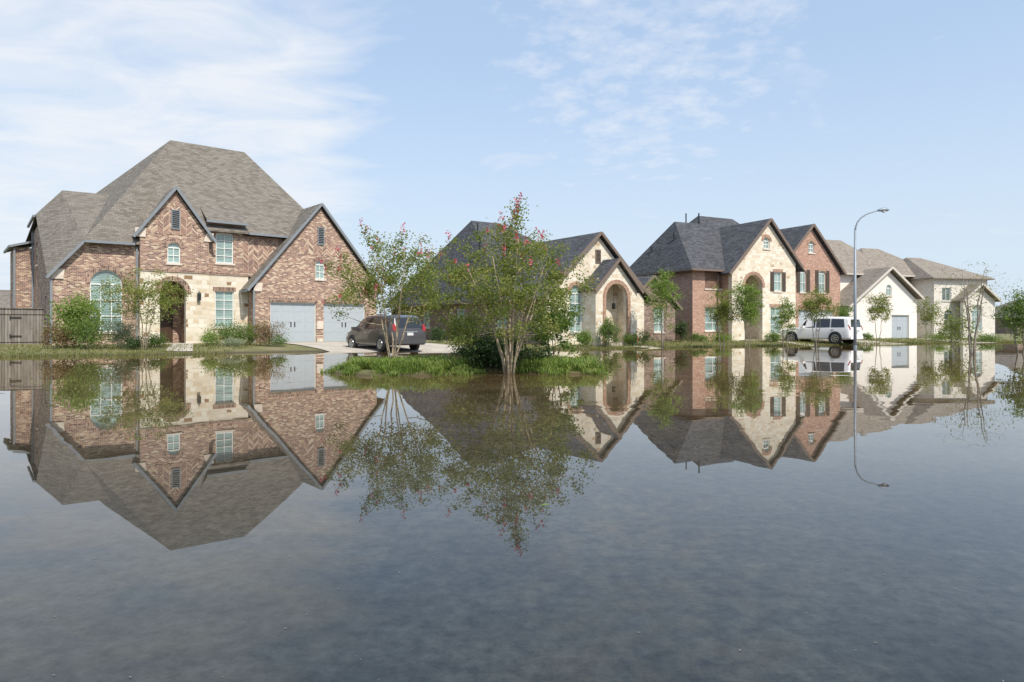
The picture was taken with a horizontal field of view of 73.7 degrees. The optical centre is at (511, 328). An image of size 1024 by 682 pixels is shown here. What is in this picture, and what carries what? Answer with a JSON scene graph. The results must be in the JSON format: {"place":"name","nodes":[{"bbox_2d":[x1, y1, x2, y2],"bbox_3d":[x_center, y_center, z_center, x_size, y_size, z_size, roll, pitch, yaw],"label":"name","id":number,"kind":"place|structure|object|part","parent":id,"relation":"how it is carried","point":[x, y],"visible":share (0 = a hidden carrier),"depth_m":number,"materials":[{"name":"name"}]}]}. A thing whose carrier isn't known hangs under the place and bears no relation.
{"place":"outdoors","nodes":[
{"label":"outdoors","id":0,"kind":"place"},
{"bbox_2d":[167,343,192,350],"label":"path","id":1,"kind":"structure","parent":0,"point":[187,348],"depth_m":32.48,"materials":[{"name":"concrete"}]},
{"bbox_2d":[287,342,460,351],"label":"driveway","id":2,"kind":"structure","parent":0,"point":[336,346],"depth_m":35.61,"materials":[{"name":"concrete"}]},
{"bbox_2d":[346,315,425,351],"bbox_3d":[-6.545,0.240,34.923,2.376,1.819,5.120,0,0,-40],"label":"parked car","id":3,"kind":"object","parent":2,"relation":"on","point":[414,337],"visible":0.81,"depth_m":33.39,"materials":[{"name":"grey paint"}]},
{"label":"side window","id":4,"kind":"part","parent":3,"relation":"part of","materials":[{"name":"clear glass"}]},
{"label":"side window","id":5,"kind":"part","parent":3,"relation":"part of","materials":[{"name":"black glass"}]},
{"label":"side window","id":6,"kind":"part","parent":3,"relation":"part of","materials":[{"name":"black glass"}]},
{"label":"rear window","id":7,"kind":"part","parent":3,"relation":"part of","materials":[{"name":"black glass"}]},
{"bbox_2d":[5,384,1002,680],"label":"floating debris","id":8,"kind":"object","parent":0,"point":[539,486],"visible":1,"depth_m":4.24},
{"bbox_2d":[0,342,1023,681],"bbox_3d":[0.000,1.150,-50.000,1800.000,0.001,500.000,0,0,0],"label":"water","id":9,"kind":"structure","parent":0,"point":[196,530],"depth_m":4.13,"materials":[{"name":"grey liquid"}]},
{"bbox_2d":[929,262,1021,354],"bbox_3d":[20.060,-0.727,29.829,3.381,4.462,3.492,0,0,-26],"label":"bare tree","id":10,"kind":"object","parent":9,"relation":"in","point":[967,306],"visible":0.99,"depth_m":29.86,"materials":[{"name":"grey plant"}]},
{"bbox_2d":[0,334,1023,375],"bbox_3d":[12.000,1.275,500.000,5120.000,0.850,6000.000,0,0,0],"label":"ground","id":11,"kind":"structure","parent":0,"point":[257,348],"depth_m":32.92,"materials":[{"name":"green plant"}]},
{"bbox_2d":[0,290,9,307],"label":"distant house","id":12,"kind":"structure","parent":11,"relation":"on","point":[5,298],"depth_m":64.81,"materials":[{"name":"white paint"}]},
{"bbox_2d":[0,307,43,343],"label":"wooden fence","id":13,"kind":"object","parent":11,"relation":"on","point":[15,325],"visible":0.82,"depth_m":37.02,"materials":[{"name":"brown wood"}]},
{"bbox_2d":[36,319,77,347],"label":"garden shrub","id":14,"kind":"object","parent":11,"relation":"on","point":[59,335],"visible":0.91,"depth_m":31.30,"materials":[{"name":"brown plant"}]},
{"bbox_2d":[31,286,108,346],"bbox_3d":[-20.861,-0.424,32.475,3.093,3.160,3.310,0,0,-27],"label":"garden shrub","id":15,"kind":"object","parent":11,"relation":"on","point":[76,311],"visible":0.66,"depth_m":32.07,"materials":[{"name":"green plant"}]},
{"bbox_2d":[65,312,116,349],"bbox_3d":[-19.187,0.242,31.230,2.167,1.955,2.175,0,0,-34],"label":"garden shrub","id":16,"kind":"object","parent":11,"relation":"on","point":[91,338],"visible":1,"depth_m":31.12,"materials":[{"name":"green plant"}]},
{"bbox_2d":[98,315,138,347],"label":"garden shrub","id":17,"kind":"object","parent":11,"relation":"on","point":[123,331],"visible":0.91,"depth_m":31.84,"materials":[{"name":"green plant"}]},
{"bbox_2d":[121,332,152,349],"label":"garden shrub","id":18,"kind":"object","parent":11,"relation":"on","point":[135,341],"visible":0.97,"depth_m":31.20,"materials":[{"name":"green plant"}]},
{"bbox_2d":[81,265,193,349],"bbox_3d":[-16.638,-0.836,31.583,3.660,4.159,4.906,0,0,27],"label":"young tree","id":19,"kind":"object","parent":11,"relation":"on","point":[138,291],"visible":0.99,"depth_m":31.23,"materials":[{"name":"green plant"}]},
{"bbox_2d":[137,330,173,346],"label":"garden shrub","id":20,"kind":"object","parent":11,"relation":"on","point":[156,340],"visible":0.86,"depth_m":33.06,"materials":[{"name":"green plant"}]},
{"bbox_2d":[3,140,385,344],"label":"brick house","id":21,"kind":"structure","parent":11,"relation":"on","point":[226,234],"depth_m":40.77,"materials":[{"name":"brown brick"}]},
{"bbox_2d":[85,266,126,333],"bbox_3d":[-21.746,-1.525,36.585,1.960,3.650,0.205,0,0,-40],"label":"window","id":22,"kind":"structure","parent":21,"relation":"in","point":[94,278],"depth_m":36.61,"materials":[{"name":"glass"}]},
{"bbox_2d":[160,304,172,342],"bbox_3d":[-20.376,-0.275,39.924,1.000,2.250,0.157,0,0,-40],"label":"front door","id":23,"kind":"structure","parent":21,"relation":"in","point":[164,326],"depth_m":40.04,"materials":[{"name":"brown wood"}]},
{"bbox_2d":[163,238,184,264],"bbox_3d":[-19.011,-4.295,38.358,1.110,1.490,0.205,0,0,-40],"label":"window","id":24,"kind":"structure","parent":21,"relation":"in","point":[173,249],"depth_m":38.39,"materials":[{"name":"white glass"}]},
{"bbox_2d":[214,233,234,265],"bbox_3d":[-17.063,-4.690,40.516,1.160,1.880,0.205,0,0,-40],"label":"window","id":25,"kind":"structure","parent":21,"relation":"in","point":[224,245],"depth_m":40.56,"materials":[{"name":"white glass"}]},
{"bbox_2d":[213,287,235,328],"bbox_3d":[-17.073,-1.195,40.506,1.320,2.490,0.205,0,0,-40],"label":"window","id":26,"kind":"structure","parent":21,"relation":"in","point":[224,296],"depth_m":40.56,"materials":[{"name":"glass"}]},
{"bbox_2d":[270,302,314,341],"bbox_3d":[-13.511,-0.335,42.071,2.900,2.530,0.100,0,0,-40],"label":"garage door","id":27,"kind":"structure","parent":21,"relation":"in","point":[300,316],"depth_m":42.14,"materials":[{"name":"white paint"}]},
{"bbox_2d":[312,257,327,280],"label":"window","id":28,"kind":"structure","parent":21,"relation":"in","point":[319,274],"depth_m":43.12,"materials":[{"name":"white glass"}]},
{"bbox_2d":[324,303,363,341],"bbox_3d":[-10.906,-0.335,44.255,2.900,2.530,0.100,0,0,-40],"label":"garage door","id":29,"kind":"structure","parent":21,"relation":"in","point":[334,330],"depth_m":44.07,"materials":[{"name":"white paint"}]},
{"bbox_2d":[197,327,226,345],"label":"garden shrub","id":30,"kind":"object","parent":11,"relation":"on","point":[210,338],"visible":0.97,"depth_m":34.68,"materials":[{"name":"green plant"}]},
{"bbox_2d":[201,317,251,343],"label":"garden shrub","id":31,"kind":"object","parent":11,"relation":"on","point":[226,330],"visible":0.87,"depth_m":35.49,"materials":[{"name":"green plant"}]},
{"bbox_2d":[218,337,246,346],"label":"garden shrub","id":32,"kind":"object","parent":11,"relation":"on","point":[236,341],"visible":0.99,"depth_m":34.18,"materials":[{"name":"green plant"}]},
{"bbox_2d":[236,321,259,344],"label":"garden shrub","id":33,"kind":"object","parent":11,"relation":"on","point":[250,338],"visible":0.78,"depth_m":35.90,"materials":[{"name":"green plant"}]},
{"bbox_2d":[246,313,290,345],"bbox_3d":[-12.752,0.197,35.632,2.630,1.969,2.267,0,0,-36],"label":"garden shrub","id":34,"kind":"object","parent":11,"relation":"on","point":[264,336],"visible":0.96,"depth_m":35.46,"materials":[{"name":"brown plant"}]},
{"bbox_2d":[266,334,289,346],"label":"garden shrub","id":35,"kind":"object","parent":11,"relation":"on","point":[282,341],"visible":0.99,"depth_m":35.05,"materials":[{"name":"green plant"}]},
{"bbox_2d":[318,219,453,358],"bbox_3d":[-3.339,-0.831,18.841,3.742,4.367,3.745,0,0,0],"label":"crape myrtle","id":36,"kind":"object","parent":11,"relation":"on","point":[393,278],"visible":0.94,"depth_m":18.46,"materials":[{"name":"green plant"}]},
{"bbox_2d":[427,324,445,342],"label":"garden shrub","id":37,"kind":"object","parent":11,"relation":"on","point":[437,331],"visible":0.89,"depth_m":41.35,"materials":[{"name":"green plant"}]},
{"bbox_2d":[320,353,609,376],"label":"sedge grass","id":38,"kind":"structure","parent":11,"relation":"on","point":[440,364],"depth_m":17.26,"materials":[{"name":"green plant"}]},
{"bbox_2d":[435,301,500,360],"bbox_3d":[-1.272,0.303,18.919,1.816,2.099,1.500,0,0,-20],"label":"leafy shrub","id":39,"kind":"object","parent":11,"relation":"on","point":[455,333],"visible":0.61,"depth_m":18.72,"materials":[{"name":"green plant"}]},
{"bbox_2d":[452,329,559,368],"bbox_3d":[-0.151,0.666,18.553,2.806,1.376,2.535,0,0,-25],"label":"broadleaf shrub","id":40,"kind":"object","parent":11,"relation":"on","point":[484,352],"visible":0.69,"depth_m":17.95,"materials":[{"name":"green plant"}]},
{"bbox_2d":[411,193,601,373],"bbox_3d":[0.062,-1.003,17.324,4.690,4.817,4.122,0,0,22],"label":"crape myrtle","id":41,"kind":"object","parent":11,"relation":"on","point":[458,274],"visible":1,"depth_m":16.97,"materials":[{"name":"green plant"}]},
{"bbox_2d":[385,221,682,345],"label":"stone front house","id":42,"kind":"structure","parent":11,"relation":"on","point":[621,295],"depth_m":41.86,"materials":[{"name":"beige stone"}]},
{"bbox_2d":[424,311,429,328],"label":"window","id":43,"kind":"structure","parent":42,"relation":"in","point":[427,326],"depth_m":51.03,"materials":[{"name":"grey glass"}]},
{"bbox_2d":[457,308,464,328],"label":"window","id":44,"kind":"structure","parent":42,"relation":"in","point":[458,310],"depth_m":47.08,"materials":[{"name":"grey glass"}]},
{"bbox_2d":[496,309,506,328],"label":"window","id":45,"kind":"structure","parent":42,"relation":"in","point":[499,322],"depth_m":42.83,"materials":[{"name":"grey glass"}]},
{"bbox_2d":[567,281,581,333],"bbox_3d":[3.756,-1.210,40.317,1.410,3.120,0.205,0,0,-35],"label":"window","id":46,"kind":"structure","parent":42,"relation":"in","point":[576,298],"depth_m":40.43,"materials":[{"name":"glass"}]},
{"bbox_2d":[653,303,665,332],"bbox_3d":[9.994,-0.670,46.516,1.240,2.040,0.205,0,0,-35],"label":"window","id":47,"kind":"structure","parent":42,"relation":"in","point":[657,329],"depth_m":46.57,"materials":[{"name":"glass"}]},
{"bbox_2d":[522,288,586,356],"bbox_3d":[1.174,0.108,18.629,1.588,2.491,1.797,0,0,-23],"label":"leafy shrub","id":48,"kind":"object","parent":11,"relation":"on","point":[561,318],"visible":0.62,"depth_m":18.44,"materials":[{"name":"green plant"}]},
{"bbox_2d":[575,328,598,345],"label":"garden shrub","id":49,"kind":"object","parent":11,"relation":"on","point":[585,335],"visible":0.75,"depth_m":38.47,"materials":[{"name":"green plant"}]},
{"bbox_2d":[596,316,622,345],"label":"garden shrub","id":50,"kind":"object","parent":11,"relation":"on","point":[609,327],"visible":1,"depth_m":38.81,"materials":[{"name":"green plant"}]},
{"bbox_2d":[619,333,640,344],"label":"garden shrub","id":51,"kind":"object","parent":11,"relation":"on","point":[628,340],"visible":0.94,"depth_m":40.35,"materials":[{"name":"green plant"}]},
{"bbox_2d":[635,328,660,345],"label":"garden shrub","id":52,"kind":"object","parent":11,"relation":"on","point":[644,339],"visible":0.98,"depth_m":40.29,"materials":[{"name":"green plant"}]},
{"bbox_2d":[641,267,687,347],"bbox_3d":[8.877,-1.059,39.506,2.708,4.976,2.241,0,0,0],"label":"young tree","id":53,"kind":"object","parent":11,"relation":"on","point":[663,290],"visible":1,"depth_m":39.35,"materials":[{"name":"green plant"}]},
{"bbox_2d":[672,318,690,340],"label":"garden shrub","id":54,"kind":"object","parent":11,"relation":"on","point":[681,332],"visible":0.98,"depth_m":45.96,"materials":[{"name":"green plant"}]},
{"bbox_2d":[686,330,708,341],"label":"garden shrub","id":55,"kind":"object","parent":11,"relation":"on","point":[696,337],"visible":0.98,"depth_m":46.33,"materials":[{"name":"green plant"}]},
{"bbox_2d":[702,285,737,347],"bbox_3d":[12.227,-0.510,40.173,1.964,4.157,2.300,0,0,0],"label":"young tree","id":56,"kind":"object","parent":11,"relation":"on","point":[723,308],"visible":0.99,"depth_m":39.96,"materials":[{"name":"green plant"}]},
{"bbox_2d":[708,332,735,341],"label":"garden shrub","id":57,"kind":"object","parent":11,"relation":"on","point":[716,338],"visible":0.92,"depth_m":46.78,"materials":[{"name":"green plant"}]},
{"bbox_2d":[630,213,846,340],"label":"gabled house","id":58,"kind":"structure","parent":11,"relation":"on","point":[699,255],"depth_m":51.52,"materials":[{"name":"beige stone"}]},
{"bbox_2d":[704,304,721,331],"bbox_3d":[14.698,-0.746,49.933,1.833,2.058,0.205,0,0,-27],"label":"window","id":59,"kind":"structure","parent":58,"relation":"in","point":[710,326],"depth_m":49.89,"materials":[{"name":"glass"}]},
{"bbox_2d":[761,234,771,249],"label":"window","id":60,"kind":"structure","parent":58,"relation":"in","point":[766,242],"depth_m":51.03,"materials":[{"name":"white paint"}]},
{"bbox_2d":[769,304,781,334],"bbox_3d":[19.845,-0.654,51.436,1.345,2.336,0.205,0,0,-27],"label":"window","id":61,"kind":"structure","parent":58,"relation":"in","point":[774,311],"depth_m":51.46,"materials":[{"name":"glass"}]},
{"bbox_2d":[773,269,782,292],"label":"window","id":62,"kind":"structure","parent":58,"relation":"in","point":[777,272],"depth_m":51.58,"materials":[{"name":"white glass"}]},
{"bbox_2d":[799,267,806,293],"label":"window","id":63,"kind":"structure","parent":58,"relation":"in","point":[802,274],"depth_m":53.58,"materials":[{"name":"white glass"}]},
{"bbox_2d":[807,238,815,253],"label":"window","id":64,"kind":"structure","parent":58,"relation":"in","point":[809,242],"depth_m":53.95,"materials":[{"name":"white glass"}]},
{"bbox_2d":[799,310,831,325],"bbox_3d":[24.077,-0.225,54.268,4.000,2.450,0.100,0,0,-27],"label":"garage door","id":65,"kind":"structure","parent":58,"relation":"in","point":[801,319],"depth_m":53.68,"materials":[{"name":"white paint"}]},
{"bbox_2d":[818,268,826,293],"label":"window","id":66,"kind":"structure","parent":58,"relation":"in","point":[821,274],"depth_m":54.58,"materials":[{"name":"white glass"}]},
{"bbox_2d":[726,275,766,347],"bbox_3d":[13.525,-0.702,39.534,2.253,4.688,2.376,0,0,0],"label":"young tree","id":67,"kind":"object","parent":11,"relation":"on","point":[749,311],"visible":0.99,"depth_m":39.31,"materials":[{"name":"green plant"}]},
{"bbox_2d":[762,328,786,341],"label":"garden shrub","id":68,"kind":"object","parent":11,"relation":"on","point":[776,337],"visible":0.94,"depth_m":47.78,"materials":[{"name":"green plant"}]},
{"bbox_2d":[769,293,801,346],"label":"young tree","id":69,"kind":"object","parent":11,"relation":"on","point":[786,315],"visible":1,"depth_m":42.35,"materials":[{"name":"green plant"}]},
{"bbox_2d":[795,285,840,346],"bbox_3d":[18.647,-0.590,41.819,2.564,4.433,2.677,0,0,-35],"label":"young tree","id":70,"kind":"object","parent":11,"relation":"on","point":[810,304],"visible":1,"depth_m":41.81,"materials":[{"name":"green plant"}]},
{"bbox_2d":[780,317,862,344],"bbox_3d":[22.127,0.165,49.021,2.396,1.969,5.250,0,0,-38],"label":"parked car","id":71,"kind":"object","parent":11,"relation":"on","point":[837,330],"visible":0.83,"depth_m":47.60,"materials":[{"name":"white paint"}]},
{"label":"side window","id":72,"kind":"part","parent":71,"relation":"part of","materials":[{"name":"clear glass"}]},
{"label":"side window","id":73,"kind":"part","parent":71,"relation":"part of","materials":[{"name":"black glass"}]},
{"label":"side window","id":74,"kind":"part","parent":71,"relation":"part of","materials":[{"name":"black glass"}]},
{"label":"rear window","id":75,"kind":"part","parent":71,"relation":"part of","materials":[{"name":"black glass"}]},
{"bbox_2d":[825,299,852,316],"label":"young tree","id":76,"kind":"object","parent":11,"relation":"on","point":[844,313],"visible":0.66,"depth_m":49.85,"materials":[{"name":"green plant"}]},
{"bbox_2d":[861,332,872,339],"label":"garden shrub","id":77,"kind":"object","parent":11,"relation":"on","point":[867,336],"visible":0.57,"depth_m":53.72,"materials":[{"name":"green plant"}]},
{"bbox_2d":[853,207,888,347],"bbox_3d":[21.026,-2.765,40.000,2.126,8.629,0.280,0,0,0],"label":"street lamp","id":78,"kind":"object","parent":11,"relation":"on","point":[883,210],"visible":0.89,"depth_m":39.94,"materials":[{"name":"metal"}]},
{"bbox_2d":[826,240,923,338],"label":"white stucco house","id":79,"kind":"structure","parent":11,"relation":"on","point":[878,271],"depth_m":59.11,"materials":[{"name":"paint"}]},
{"bbox_2d":[886,285,892,296],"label":"window","id":80,"kind":"structure","parent":79,"relation":"in","point":[888,289],"depth_m":58.60,"materials":[{"name":"glass"}]},
{"bbox_2d":[892,315,907,338],"bbox_3d":[33.483,-0.075,59.083,2.028,2.150,0.100,0,0,-20],"label":"garage door","id":81,"kind":"structure","parent":79,"relation":"in","point":[899,322],"depth_m":59.12,"materials":[{"name":"white paint"}]},
{"bbox_2d":[860,292,893,344],"bbox_3d":[25.608,-0.541,48.011,2.197,4.078,2.323,0,0,29],"label":"young tree","id":82,"kind":"object","parent":11,"relation":"on","point":[877,302],"visible":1,"depth_m":47.86,"materials":[{"name":"green plant"}]},
{"bbox_2d":[912,296,947,343],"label":"young tree","id":83,"kind":"object","parent":11,"relation":"on","point":[928,317],"visible":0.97,"depth_m":49.96,"materials":[{"name":"green plant"}]},
{"bbox_2d":[923,332,958,341],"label":"garden shrub","id":84,"kind":"object","parent":11,"relation":"on","point":[937,337],"visible":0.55,"depth_m":54.91,"materials":[{"name":"green plant"}]},
{"bbox_2d":[903,258,1001,338],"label":"cream brick house","id":85,"kind":"structure","parent":11,"relation":"on","point":[926,274],"depth_m":60.93,"materials":[{"name":"beige brick"}]},
{"bbox_2d":[941,288,950,301],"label":"window","id":86,"kind":"structure","parent":85,"relation":"in","point":[947,290],"depth_m":60.92,"materials":[{"name":"glass"}]},
{"bbox_2d":[944,310,952,332],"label":"window","id":87,"kind":"structure","parent":85,"relation":"in","point":[946,315],"depth_m":61.01,"materials":[{"name":"glass"}]},
{"bbox_2d":[971,302,983,331],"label":"window","id":88,"kind":"structure","parent":85,"relation":"in","point":[974,314],"depth_m":60.48,"materials":[{"name":"glass"}]},
{"bbox_2d":[927,300,986,349],"bbox_3d":[23.473,0.130,35.939,2.594,3.248,2.821,0,0,0],"label":"young tree","id":89,"kind":"object","parent":11,"relation":"on","point":[953,331],"visible":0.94,"depth_m":35.87,"materials":[{"name":"green plant"}]},
{"bbox_2d":[967,332,1004,341],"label":"garden shrub","id":90,"kind":"object","parent":11,"relation":"on","point":[986,338],"visible":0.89,"depth_m":54.74,"materials":[{"name":"green plant"}]},
{"bbox_2d":[990,286,1023,353],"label":"young tree","id":91,"kind":"object","parent":11,"relation":"on","point":[1018,309],"visible":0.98,"depth_m":31.04,"materials":[{"name":"green plant"}]},
{"bbox_2d":[995,300,1023,333],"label":"distant house","id":92,"kind":"structure","parent":11,"relation":"on","point":[1001,330],"depth_m":106.89,"materials":[{"name":"white paint"}]},
{"bbox_2d":[0,0,1023,314],"label":"sky","id":93,"kind":"structure","parent":0,"point":[622,120],"materials":[{"name":"blue"}]},
{"bbox_2d":[819,339,903,344],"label":"driveway","id":94,"kind":"structure","parent":0,"point":[865,341],"depth_m":51.03,"materials":[{"name":"concrete"}]},
{"bbox_2d":[925,338,996,342],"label":"driveway","id":95,"kind":"structure","parent":0,"point":[964,341],"depth_m":54.97,"materials":[{"name":"concrete"}]}
]}

